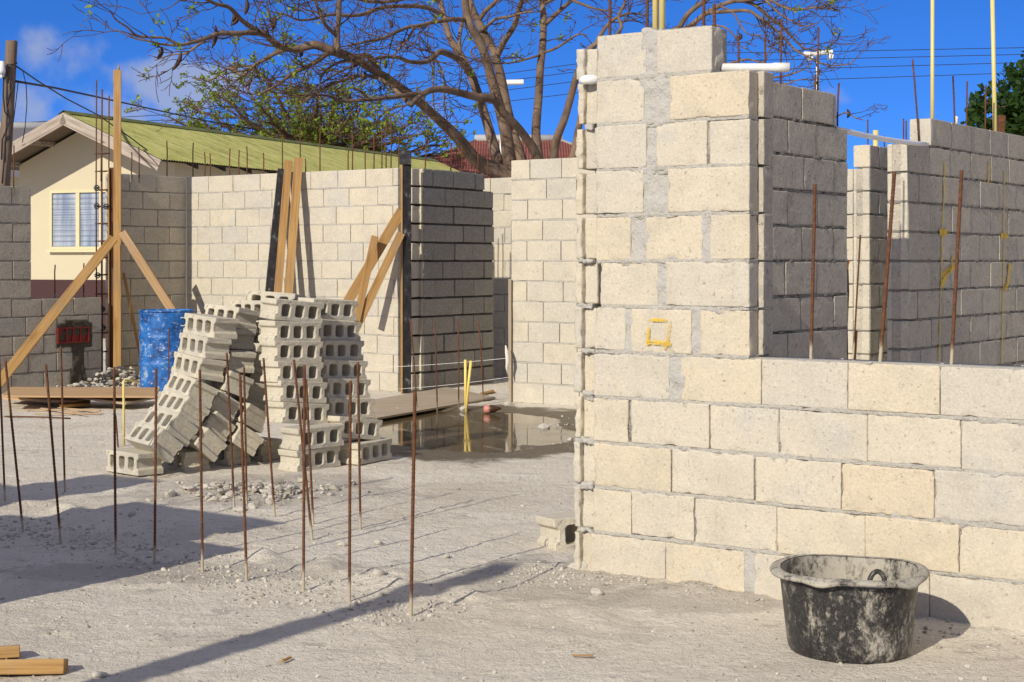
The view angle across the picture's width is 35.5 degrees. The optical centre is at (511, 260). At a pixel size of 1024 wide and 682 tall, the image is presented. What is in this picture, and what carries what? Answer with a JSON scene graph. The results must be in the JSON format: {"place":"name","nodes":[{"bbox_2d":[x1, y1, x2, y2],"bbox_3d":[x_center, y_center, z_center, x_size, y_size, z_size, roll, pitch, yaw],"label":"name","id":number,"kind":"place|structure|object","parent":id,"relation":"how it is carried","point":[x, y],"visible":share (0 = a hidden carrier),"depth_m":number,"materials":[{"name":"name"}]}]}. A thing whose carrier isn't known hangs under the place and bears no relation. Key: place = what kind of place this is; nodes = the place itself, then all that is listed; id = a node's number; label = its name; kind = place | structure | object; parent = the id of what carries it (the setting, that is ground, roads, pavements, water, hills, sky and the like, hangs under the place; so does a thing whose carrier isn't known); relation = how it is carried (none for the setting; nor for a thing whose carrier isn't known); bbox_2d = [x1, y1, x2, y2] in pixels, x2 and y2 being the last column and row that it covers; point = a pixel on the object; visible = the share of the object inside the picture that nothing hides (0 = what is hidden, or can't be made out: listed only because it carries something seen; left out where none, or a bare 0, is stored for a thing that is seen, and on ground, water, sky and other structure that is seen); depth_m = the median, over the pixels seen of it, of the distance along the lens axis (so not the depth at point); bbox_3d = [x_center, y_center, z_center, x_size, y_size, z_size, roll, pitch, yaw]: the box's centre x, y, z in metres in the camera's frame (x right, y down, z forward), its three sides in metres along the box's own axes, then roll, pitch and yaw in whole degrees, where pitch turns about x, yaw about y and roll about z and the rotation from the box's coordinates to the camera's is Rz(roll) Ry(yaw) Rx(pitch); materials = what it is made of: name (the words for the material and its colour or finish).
{"place":"outdoors","nodes":[
{"label":"outdoors","id":0,"kind":"place"},
{"bbox_2d":[0,122,45,185],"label":"house","id":1,"kind":"structure","parent":0,"point":[18,129],"depth_m":45.66,"materials":[{"name":"paint"}]},
{"bbox_2d":[3,397,84,402],"bbox_3d":[-4.530,1.335,15.598,0.922,0.030,0.483,0,0,18],"label":"plank","id":2,"kind":"object","parent":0,"point":[68,400],"visible":0.36,"depth_m":15.42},
{"bbox_2d":[76,396,157,404],"bbox_3d":[-3.736,1.309,15.326,0.764,0.058,0.519,0,0,38],"label":"plywood sheet","id":3,"kind":"object","parent":2,"relation":"on","point":[127,400],"visible":0.57,"depth_m":15.13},
{"bbox_2d":[2,387,159,397],"bbox_3d":[-4.113,1.254,15.288,1.542,0.048,0.761,0,0,-2],"label":"plywood sheet","id":4,"kind":"object","parent":3,"relation":"on","point":[104,392],"visible":0.86,"depth_m":15.20,"materials":[{"name":"wood"}]},
{"bbox_2d":[0,185,100,392],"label":"block wall","id":5,"kind":"structure","parent":0,"point":[22,314],"depth_m":17.13,"materials":[{"name":"concrete"}]},
{"bbox_2d":[57,327,89,343],"bbox_3d":[-4.820,0.813,17.579,0.025,0.171,0.427,0,0,36],"label":"electrical box","id":6,"kind":"object","parent":5,"relation":"attached to","point":[73,338],"visible":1,"depth_m":17.57,"materials":[{"name":"red plastic"}]},
{"bbox_2d":[0,338,1023,681],"bbox_3d":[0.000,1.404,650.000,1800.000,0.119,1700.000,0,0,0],"label":"ground","id":7,"kind":"structure","parent":0,"point":[458,532],"depth_m":6.71,"materials":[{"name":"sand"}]},
{"bbox_2d":[0,40,17,185],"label":"utility pole","id":8,"kind":"object","parent":7,"relation":"on","point":[8,67],"visible":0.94,"depth_m":20.93,"materials":[{"name":"brown wood"}]},
{"bbox_2d":[15,80,256,129],"bbox_3d":[-7.476,-3.060,33.989,1.578,1.435,26.010,0,0,-1],"label":"overhead wire","id":9,"kind":"object","parent":8,"relation":"attached to","point":[35,84],"visible":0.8,"depth_m":31.69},
{"bbox_2d":[4,361,23,532],"bbox_3d":[-2.545,0.970,8.187,0.014,0.925,0.013,-6,0,0],"label":"rebar","id":10,"kind":"object","parent":7,"relation":"on","point":[14,446],"visible":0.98,"depth_m":8.18,"materials":[{"name":"metal"}]},
{"bbox_2d":[0,659,67,674],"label":"timber offcut","id":11,"kind":"object","parent":7,"relation":"on","point":[29,666],"visible":0.94,"depth_m":5.36,"materials":[{"name":"brown wood"}]},
{"bbox_2d":[45,364,61,542],"bbox_3d":[-2.262,0.970,7.894,0.016,0.923,0.013,-5,0,0],"label":"rebar","id":12,"kind":"object","parent":7,"relation":"on","point":[53,454],"visible":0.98,"depth_m":7.89,"materials":[{"name":"metal"}]},
{"bbox_2d":[60,346,65,492],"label":"rebar","id":13,"kind":"object","parent":7,"relation":"on","point":[63,438],"visible":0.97,"depth_m":9.65,"materials":[{"name":"metal"}]},
{"bbox_2d":[56,366,139,386],"bbox_3d":[-4.441,1.289,17.870,1.705,0.229,1.046,0,0,-28],"label":"rubble","id":14,"kind":"object","parent":7,"relation":"on","point":[122,376],"visible":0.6,"depth_m":17.75,"materials":[{"name":"grey stone"}]},
{"bbox_2d":[94,80,109,380],"bbox_3d":[-4.628,-0.334,18.136,0.179,3.434,0.254,0,0,0],"label":"rebar cage","id":15,"kind":"object","parent":7,"relation":"on","point":[106,206],"visible":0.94,"depth_m":18.04,"materials":[{"name":"metal"}]},
{"bbox_2d":[108,168,109,379],"bbox_3d":[-4.546,0.174,18.050,0.015,2.451,0.043,0,0,0],"label":"form batten","id":16,"kind":"object","parent":7,"relation":"on","point":[109,271],"visible":0.88,"depth_m":18.04,"materials":[{"name":"brown wood"}]},
{"bbox_2d":[110,168,113,367],"bbox_3d":[-4.523,0.172,18.080,0.066,2.456,0.034,0,0,11],"label":"formwork sheet","id":17,"kind":"object","parent":7,"relation":"on","point":[111,270],"visible":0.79,"depth_m":18.06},
{"bbox_2d":[113,367,116,554],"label":"rebar","id":18,"kind":"object","parent":7,"relation":"on","point":[114,450],"visible":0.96,"depth_m":7.54,"materials":[{"name":"metal"}]},
{"bbox_2d":[113,65,120,382],"bbox_3d":[-4.445,-0.409,18.020,0.087,3.616,0.048,0,0,-9],"label":"form post","id":19,"kind":"object","parent":7,"relation":"on","point":[117,216],"visible":0.91,"depth_m":18.00,"materials":[{"name":"brown wood"}]},
{"bbox_2d":[1,235,117,388],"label":"brace","id":20,"kind":"object","parent":19,"relation":"attached to","point":[55,311],"visible":0.96,"depth_m":17.13,"materials":[{"name":"brown wood"}]},
{"bbox_2d":[119,230,175,308],"bbox_3d":[-4.037,0.234,18.040,0.097,1.324,0.048,-30,7,6],"label":"brace","id":21,"kind":"object","parent":19,"relation":"attached to","point":[145,268],"visible":0.67,"depth_m":18.00,"materials":[{"name":"brown wood"}]},
{"bbox_2d":[106,447,162,475],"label":"concrete block","id":22,"kind":"object","parent":7,"relation":"on","point":[133,461],"depth_m":10.38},
{"bbox_2d":[124,422,183,462],"bbox_3d":[-2.343,1.184,10.467,0.396,0.146,0.196,3,-38,51],"label":"concrete block","id":23,"kind":"object","parent":22,"relation":"on","point":[140,436],"depth_m":10.36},
{"bbox_2d":[140,407,198,446],"bbox_3d":[-2.277,1.097,10.610,0.395,0.145,0.197,3,-36,50],"label":"concrete block","id":24,"kind":"object","parent":23,"relation":"on","point":[182,429],"depth_m":10.49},
{"bbox_2d":[153,390,209,428],"bbox_3d":[-2.222,0.996,10.751,0.196,0.144,0.398,41,-21,-32],"label":"concrete block","id":25,"kind":"object","parent":24,"relation":"on","point":[186,407],"depth_m":10.63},
{"bbox_2d":[163,371,218,408],"bbox_3d":[-2.179,0.874,10.854,0.197,0.145,0.399,32,-14,-34],"label":"concrete block","id":26,"kind":"object","parent":25,"relation":"on","point":[182,384],"depth_m":10.74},
{"bbox_2d":[171,351,225,381],"bbox_3d":[-2.151,0.725,10.982,0.196,0.146,0.396,12,-3,-40],"label":"concrete block","id":27,"kind":"object","parent":26,"relation":"on","point":[191,366],"depth_m":10.87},
{"bbox_2d":[178,332,231,359],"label":"concrete block","id":28,"kind":"object","parent":27,"relation":"on","point":[205,347],"depth_m":10.92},
{"bbox_2d":[183,313,238,338],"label":"concrete block","id":29,"kind":"object","parent":28,"relation":"on","point":[209,325],"depth_m":10.98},
{"bbox_2d":[105,174,185,382],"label":"block wall","id":30,"kind":"structure","parent":7,"relation":"on","point":[153,215],"depth_m":18.54,"materials":[{"name":"concrete"}]},
{"bbox_2d":[153,369,157,563],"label":"rebar","id":31,"kind":"object","parent":7,"relation":"on","point":[155,469],"visible":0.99,"depth_m":7.34,"materials":[{"name":"metal"}]},
{"bbox_2d":[138,309,194,390],"bbox_3d":[-3.739,0.964,17.352,0.612,0.873,0.614,0,0,0],"label":"oil drum","id":32,"kind":"object","parent":7,"relation":"on","point":[155,325],"visible":0.55,"depth_m":17.08,"materials":[{"name":"blue paint"}]},
{"bbox_2d":[162,447,209,471],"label":"concrete block","id":33,"kind":"object","parent":7,"relation":"on","point":[186,459],"depth_m":10.64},
{"bbox_2d":[183,426,226,461],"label":"concrete block","id":34,"kind":"object","parent":33,"relation":"on","point":[214,445],"depth_m":10.61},
{"bbox_2d":[202,408,235,442],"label":"concrete block","id":35,"kind":"object","parent":34,"relation":"on","point":[216,422],"depth_m":10.78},
{"bbox_2d":[210,390,239,421],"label":"concrete block","id":36,"kind":"object","parent":35,"relation":"on","point":[220,403],"depth_m":10.88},
{"bbox_2d":[201,369,253,398],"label":"concrete block","id":37,"kind":"object","parent":36,"relation":"on","point":[233,382],"depth_m":10.94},
{"bbox_2d":[223,349,256,372],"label":"concrete block","id":38,"kind":"object","parent":37,"relation":"on","point":[239,360],"depth_m":11.05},
{"bbox_2d":[229,328,255,349],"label":"concrete block","id":39,"kind":"object","parent":38,"relation":"on","point":[244,340],"depth_m":11.16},
{"bbox_2d":[204,304,259,330],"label":"concrete block","id":40,"kind":"object","parent":39,"relation":"on","point":[247,318],"depth_m":11.20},
{"bbox_2d":[198,370,203,571],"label":"rebar","id":41,"kind":"object","parent":7,"relation":"on","point":[201,477],"visible":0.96,"depth_m":7.16,"materials":[{"name":"metal"}]},
{"bbox_2d":[209,442,250,465],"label":"concrete block","id":42,"kind":"object","parent":7,"relation":"on","point":[224,457],"depth_m":10.93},
{"bbox_2d":[226,421,263,455],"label":"concrete block","id":43,"kind":"object","parent":42,"relation":"on","point":[255,440],"depth_m":10.88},
{"bbox_2d":[233,401,265,432],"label":"concrete block","id":44,"kind":"object","parent":43,"relation":"on","point":[255,418],"depth_m":11.01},
{"bbox_2d":[226,384,268,411],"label":"concrete block","id":45,"kind":"object","parent":44,"relation":"on","point":[256,395],"depth_m":11.11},
{"bbox_2d":[238,366,263,387],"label":"concrete block","id":46,"kind":"object","parent":45,"relation":"on","point":[257,374],"depth_m":11.18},
{"bbox_2d":[249,346,262,367],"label":"concrete block","id":47,"kind":"object","parent":46,"relation":"on","point":[258,351],"depth_m":11.18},
{"bbox_2d":[254,322,260,342],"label":"concrete block","id":48,"kind":"object","parent":47,"relation":"on","point":[258,331],"depth_m":11.27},
{"bbox_2d":[231,300,282,320],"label":"concrete block","id":49,"kind":"object","parent":48,"relation":"on","point":[255,305],"depth_m":11.41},
{"bbox_2d":[246,290,305,299],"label":"concrete block","id":50,"kind":"object","parent":49,"relation":"on","point":[254,295],"depth_m":11.57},
{"bbox_2d":[226,353,234,507],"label":"rebar","id":51,"kind":"object","parent":7,"relation":"on","point":[230,431],"visible":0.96,"depth_m":8.97,"materials":[{"name":"metal"}]},
{"bbox_2d":[11,110,459,337],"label":"house","id":52,"kind":"structure","parent":7,"relation":"on","point":[55,160],"depth_m":29.10,"materials":[{"name":"beige"}]},
{"bbox_2d":[46,190,105,251],"bbox_3d":[-7.804,-0.722,28.873,1.424,1.124,0.090,0,0,24],"label":"window","id":53,"kind":"structure","parent":52,"relation":"in","point":[72,217],"depth_m":28.95,"materials":[{"name":"white glass"}]},
{"bbox_2d":[239,374,247,580],"bbox_3d":[-1.169,0.961,6.965,0.014,0.938,0.013,-2,0,0],"label":"rebar","id":54,"kind":"object","parent":7,"relation":"on","point":[243,479],"visible":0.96,"depth_m":6.96,"materials":[{"name":"metal"}]},
{"bbox_2d":[145,476,369,511],"bbox_3d":[-1.603,1.366,9.652,1.272,0.078,1.277,0,0,35],"label":"rubble","id":55,"kind":"object","parent":7,"relation":"on","point":[257,486],"visible":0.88,"depth_m":9.54,"materials":[{"name":"grey stone"}]},
{"bbox_2d":[249,437,281,460],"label":"concrete block","id":56,"kind":"object","parent":7,"relation":"on","point":[262,452],"depth_m":11.21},
{"bbox_2d":[262,358,275,516],"bbox_3d":[-1.322,0.979,8.713,0.015,0.904,0.013,-4,0,0],"label":"rebar","id":57,"kind":"object","parent":7,"relation":"on","point":[269,440],"visible":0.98,"depth_m":8.71,"materials":[{"name":"metal"}]},
{"bbox_2d":[259,168,283,346],"bbox_3d":[-2.658,0.174,17.660,0.103,2.516,0.048,7,-17,-13],"label":"leaning board","id":58,"kind":"object","parent":7,"relation":"on","point":[271,270],"visible":0.58,"depth_m":17.77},
{"bbox_2d":[274,160,291,292],"bbox_3d":[-2.557,0.127,17.587,0.087,2.610,0.048,6,-17,-13],"label":"leaning board","id":59,"kind":"object","parent":7,"relation":"on","point":[282,234],"visible":0.56,"depth_m":17.71,"materials":[{"name":"brown wood"}]},
{"bbox_2d":[186,168,400,390],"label":"block wall","id":60,"kind":"structure","parent":7,"relation":"on","point":[345,216],"depth_m":17.80,"materials":[{"name":"concrete"}]},
{"bbox_2d":[284,157,302,292],"bbox_3d":[-2.426,0.116,17.492,0.097,2.637,0.047,6,-17,-13],"label":"leaning board","id":61,"kind":"object","parent":7,"relation":"on","point":[293,228],"visible":0.58,"depth_m":17.61,"materials":[{"name":"brown wood"}]},
{"bbox_2d":[124,31,478,157],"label":"flame tree","id":62,"kind":"object","parent":7,"relation":"on","point":[310,133],"visible":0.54,"depth_m":44.76,"materials":[{"name":"green plant"}]},
{"bbox_2d":[293,360,313,539],"bbox_3d":[-1.039,0.961,7.969,0.015,0.944,0.013,-6,0,0],"label":"rebar","id":63,"kind":"object","parent":7,"relation":"on","point":[301,436],"visible":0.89,"depth_m":7.96,"materials":[{"name":"metal"}]},
{"bbox_2d":[302,365,305,591],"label":"rebar","id":64,"kind":"object","parent":7,"relation":"on","point":[303,477],"visible":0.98,"depth_m":6.75,"materials":[{"name":"metal"}]},
{"bbox_2d":[278,446,340,471],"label":"concrete block","id":65,"kind":"object","parent":7,"relation":"on","point":[292,460],"depth_m":10.67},
{"bbox_2d":[280,423,344,450],"bbox_3d":[-1.341,1.181,10.768,0.399,0.145,0.197,-1,0,-45],"label":"concrete block","id":66,"kind":"object","parent":65,"relation":"on","point":[324,435],"depth_m":10.69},
{"bbox_2d":[265,401,328,423],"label":"concrete block","id":67,"kind":"object","parent":66,"relation":"on","point":[283,412],"depth_m":10.79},
{"bbox_2d":[263,380,327,403],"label":"concrete block","id":68,"kind":"object","parent":67,"relation":"on","point":[282,391],"depth_m":10.83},
{"bbox_2d":[260,361,323,382],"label":"concrete block","id":69,"kind":"object","parent":68,"relation":"on","point":[276,371],"depth_m":10.86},
{"bbox_2d":[259,340,322,361],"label":"concrete block","id":70,"kind":"object","parent":69,"relation":"on","point":[296,351],"depth_m":10.90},
{"bbox_2d":[258,320,320,341],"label":"concrete block","id":71,"kind":"object","parent":70,"relation":"on","point":[275,330],"depth_m":10.92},
{"bbox_2d":[259,297,324,323],"bbox_3d":[-1.514,0.342,11.024,0.395,0.145,0.197,7,-2,-40],"label":"concrete block","id":72,"kind":"object","parent":71,"relation":"on","point":[288,310],"depth_m":10.95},
{"bbox_2d":[306,379,313,524],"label":"rebar","id":73,"kind":"object","parent":7,"relation":"on","point":[309,451],"visible":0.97,"depth_m":8.46,"materials":[{"name":"metal"}]},
{"bbox_2d":[348,381,351,601],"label":"rebar","id":74,"kind":"object","parent":7,"relation":"on","point":[349,490],"visible":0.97,"depth_m":6.54,"materials":[{"name":"metal"}]},
{"bbox_2d":[357,362,361,529],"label":"rebar","id":75,"kind":"object","parent":7,"relation":"on","point":[359,452],"visible":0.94,"depth_m":8.26,"materials":[{"name":"metal"}]},
{"bbox_2d":[338,437,391,464],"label":"concrete block","id":76,"kind":"object","parent":7,"relation":"on","point":[371,451],"depth_m":10.97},
{"bbox_2d":[326,416,382,439],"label":"concrete block","id":77,"kind":"object","parent":76,"relation":"on","point":[369,429],"depth_m":11.02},
{"bbox_2d":[320,398,374,417],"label":"concrete block","id":78,"kind":"object","parent":77,"relation":"on","point":[338,406],"depth_m":11.24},
{"bbox_2d":[323,378,370,397],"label":"concrete block","id":79,"kind":"object","parent":78,"relation":"on","point":[337,388],"depth_m":11.25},
{"bbox_2d":[321,359,367,378],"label":"concrete block","id":80,"kind":"object","parent":79,"relation":"on","point":[344,369],"depth_m":11.31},
{"bbox_2d":[319,340,363,360],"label":"concrete block","id":81,"kind":"object","parent":80,"relation":"on","point":[349,350],"depth_m":11.36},
{"bbox_2d":[319,320,360,340],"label":"concrete block","id":82,"kind":"object","parent":81,"relation":"on","point":[337,330],"depth_m":11.39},
{"bbox_2d":[298,297,357,320],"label":"concrete block","id":83,"kind":"object","parent":82,"relation":"on","point":[338,309],"depth_m":11.38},
{"bbox_2d":[403,165,410,393],"bbox_3d":[-1.113,0.122,16.860,0.103,2.559,0.033,0,0,-11],"label":"form board","id":84,"kind":"object","parent":7,"relation":"on","point":[406,276],"visible":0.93,"depth_m":16.85,"materials":[{"name":"wood"}]},
{"bbox_2d":[344,208,400,300],"bbox_3d":[-1.442,-0.053,16.820,0.108,1.114,0.043,31,-8,-9],"label":"brace","id":85,"kind":"object","parent":84,"relation":"attached to","point":[393,224],"visible":0.78,"depth_m":16.82,"materials":[{"name":"brown wood"}]},
{"bbox_2d":[354,231,404,330],"bbox_3d":[-1.410,0.262,16.570,0.087,1.317,0.048,27,-24,-9],"label":"brace","id":86,"kind":"object","parent":84,"relation":"attached to","point":[383,269],"visible":0.75,"depth_m":16.60,"materials":[{"name":"brown wood"}]},
{"bbox_2d":[355,235,378,321],"bbox_3d":[-1.512,0.180,16.540,0.076,0.956,0.046,16,-23,-15],"label":"brace","id":87,"kind":"object","parent":86,"relation":"attached to","point":[366,273],"visible":0.8,"depth_m":16.53,"materials":[{"name":"brown wood"}]},
{"bbox_2d":[401,165,402,393],"bbox_3d":[-1.160,0.166,16.850,0.024,2.469,0.048,0,0,0],"label":"form batten","id":88,"kind":"object","parent":84,"relation":"attached to","point":[402,280],"visible":1,"depth_m":16.83,"materials":[{"name":"brown wood"}]},
{"bbox_2d":[409,392,416,616],"bbox_3d":[-0.389,0.971,6.269,0.017,0.918,0.015,1,0,0],"label":"rebar","id":89,"kind":"object","parent":7,"relation":"on","point":[412,507],"visible":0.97,"depth_m":6.26,"materials":[{"name":"metal"}]},
{"bbox_2d":[373,387,494,419],"bbox_3d":[-0.886,1.369,15.549,0.892,0.038,3.122,0,0,23],"label":"plywood sheet","id":90,"kind":"object","parent":7,"relation":"on","point":[392,406],"visible":0.79,"depth_m":15.51,"materials":[{"name":"wood"}]},
{"bbox_2d":[411,168,493,390],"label":"block wall","id":91,"kind":"structure","parent":7,"relation":"on","point":[452,253],"depth_m":17.64,"materials":[{"name":"concrete"}]},
{"bbox_2d":[46,0,888,177],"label":"bare tree","id":92,"kind":"object","parent":7,"relation":"on","point":[511,129],"visible":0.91,"depth_m":23.11,"materials":[{"name":"brown plant"}]},
{"bbox_2d":[379,411,575,452],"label":"puddle water","id":93,"kind":"structure","parent":7,"relation":"on","point":[481,431],"depth_m":13.27,"materials":[{"name":"liquid"}]},
{"bbox_2d":[483,177,511,377],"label":"block wall","id":94,"kind":"structure","parent":7,"relation":"on","point":[500,188],"depth_m":19.13,"materials":[{"name":"concrete"}]},
{"bbox_2d":[426,135,571,177],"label":"house","id":95,"kind":"structure","parent":7,"relation":"on","point":[479,143],"depth_m":47.92,"materials":[{"name":"red metal"}]},
{"bbox_2d":[508,279,510,401],"bbox_3d":[-0.021,0.788,15.800,0.032,1.220,0.032,0,0,0],"label":"edge board","id":96,"kind":"object","parent":7,"relation":"on","point":[509,336],"visible":0.82,"depth_m":15.79,"materials":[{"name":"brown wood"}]},
{"bbox_2d":[511,158,598,404],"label":"block wall","id":97,"kind":"structure","parent":7,"relation":"on","point":[544,231],"depth_m":15.60,"materials":[{"name":"concrete"}]},
{"bbox_2d":[535,511,580,550],"bbox_3d":[0.362,1.324,7.899,0.444,0.163,0.220,-2,-2,-24],"label":"concrete block","id":98,"kind":"object","parent":7,"relation":"on","point":[558,531],"depth_m":7.79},
{"bbox_2d":[573,25,1023,631],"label":"block wall","id":99,"kind":"structure","parent":7,"relation":"on","point":[717,445],"depth_m":6.72,"materials":[{"name":"concrete"}]},
{"bbox_2d":[721,63,789,71],"bbox_3d":[1.034,-0.821,6.800,0.290,0.045,0.041,0,0,12],"label":"waste pipe","id":100,"kind":"object","parent":99,"relation":"on","point":[773,67],"visible":0.99,"depth_m":6.78,"materials":[{"name":"white plastic"}]},
{"bbox_2d":[809,184,816,358],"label":"rebar","id":101,"kind":"object","parent":99,"relation":"on","point":[812,271],"visible":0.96,"depth_m":6.58,"materials":[{"name":"metal"}]},
{"bbox_2d":[878,171,895,361],"bbox_3d":[1.502,0.041,6.409,0.018,0.801,0.016,4,0,0],"label":"rebar","id":102,"kind":"object","parent":99,"relation":"on","point":[885,292],"visible":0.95,"depth_m":6.40,"materials":[{"name":"metal"}]},
{"bbox_2d":[950,170,963,364],"bbox_3d":[1.731,0.043,6.236,0.015,0.794,0.015,3,0,0],"label":"rebar","id":103,"kind":"object","parent":99,"relation":"on","point":[956,267],"visible":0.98,"depth_m":6.23,"materials":[{"name":"metal"}]},
{"bbox_2d":[758,82,847,358],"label":"block wall","id":104,"kind":"structure","parent":7,"relation":"on","point":[809,144],"depth_m":9.22,"materials":[{"name":"concrete"}]},
{"bbox_2d":[769,554,929,663],"bbox_3d":[1.210,1.229,5.747,0.565,0.336,0.559,0,0,0],"label":"mortar tub","id":105,"kind":"object","parent":7,"relation":"on","point":[852,609],"visible":1,"depth_m":5.56,"materials":[{"name":"plastic"}]},
{"bbox_2d":[847,145,889,360],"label":"block pier","id":106,"kind":"structure","parent":7,"relation":"on","point":[867,199],"depth_m":13.77,"materials":[{"name":"concrete"}]},
{"bbox_2d":[887,118,1023,365],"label":"block wall","id":107,"kind":"structure","parent":7,"relation":"on","point":[989,326],"depth_m":11.55,"materials":[{"name":"concrete"}]},
{"bbox_2d":[836,126,928,146],"bbox_3d":[2.417,-0.800,10.388,0.034,0.051,1.752,0,0,32],"label":"span conduit","id":108,"kind":"object","parent":107,"relation":"attached to","point":[882,138],"visible":0.91,"depth_m":10.36,"materials":[{"name":"white plastic"}]},
{"bbox_2d":[930,0,933,118],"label":"conduit","id":109,"kind":"object","parent":107,"relation":"attached to","point":[932,68],"visible":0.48,"depth_m":11.34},
{"bbox_2d":[990,0,996,130],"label":"conduit","id":110,"kind":"object","parent":107,"relation":"attached to","point":[993,64],"visible":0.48,"depth_m":12.41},
{"bbox_2d":[960,51,1023,135],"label":"leafy tree","id":111,"kind":"object","parent":7,"relation":"on","point":[1010,104],"visible":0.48,"depth_m":29.61,"materials":[{"name":"green plant"}]},
{"bbox_2d":[0,0,1023,168],"label":"sky","id":112,"kind":"structure","parent":0,"point":[37,26],"materials":[{"name":"blue"}]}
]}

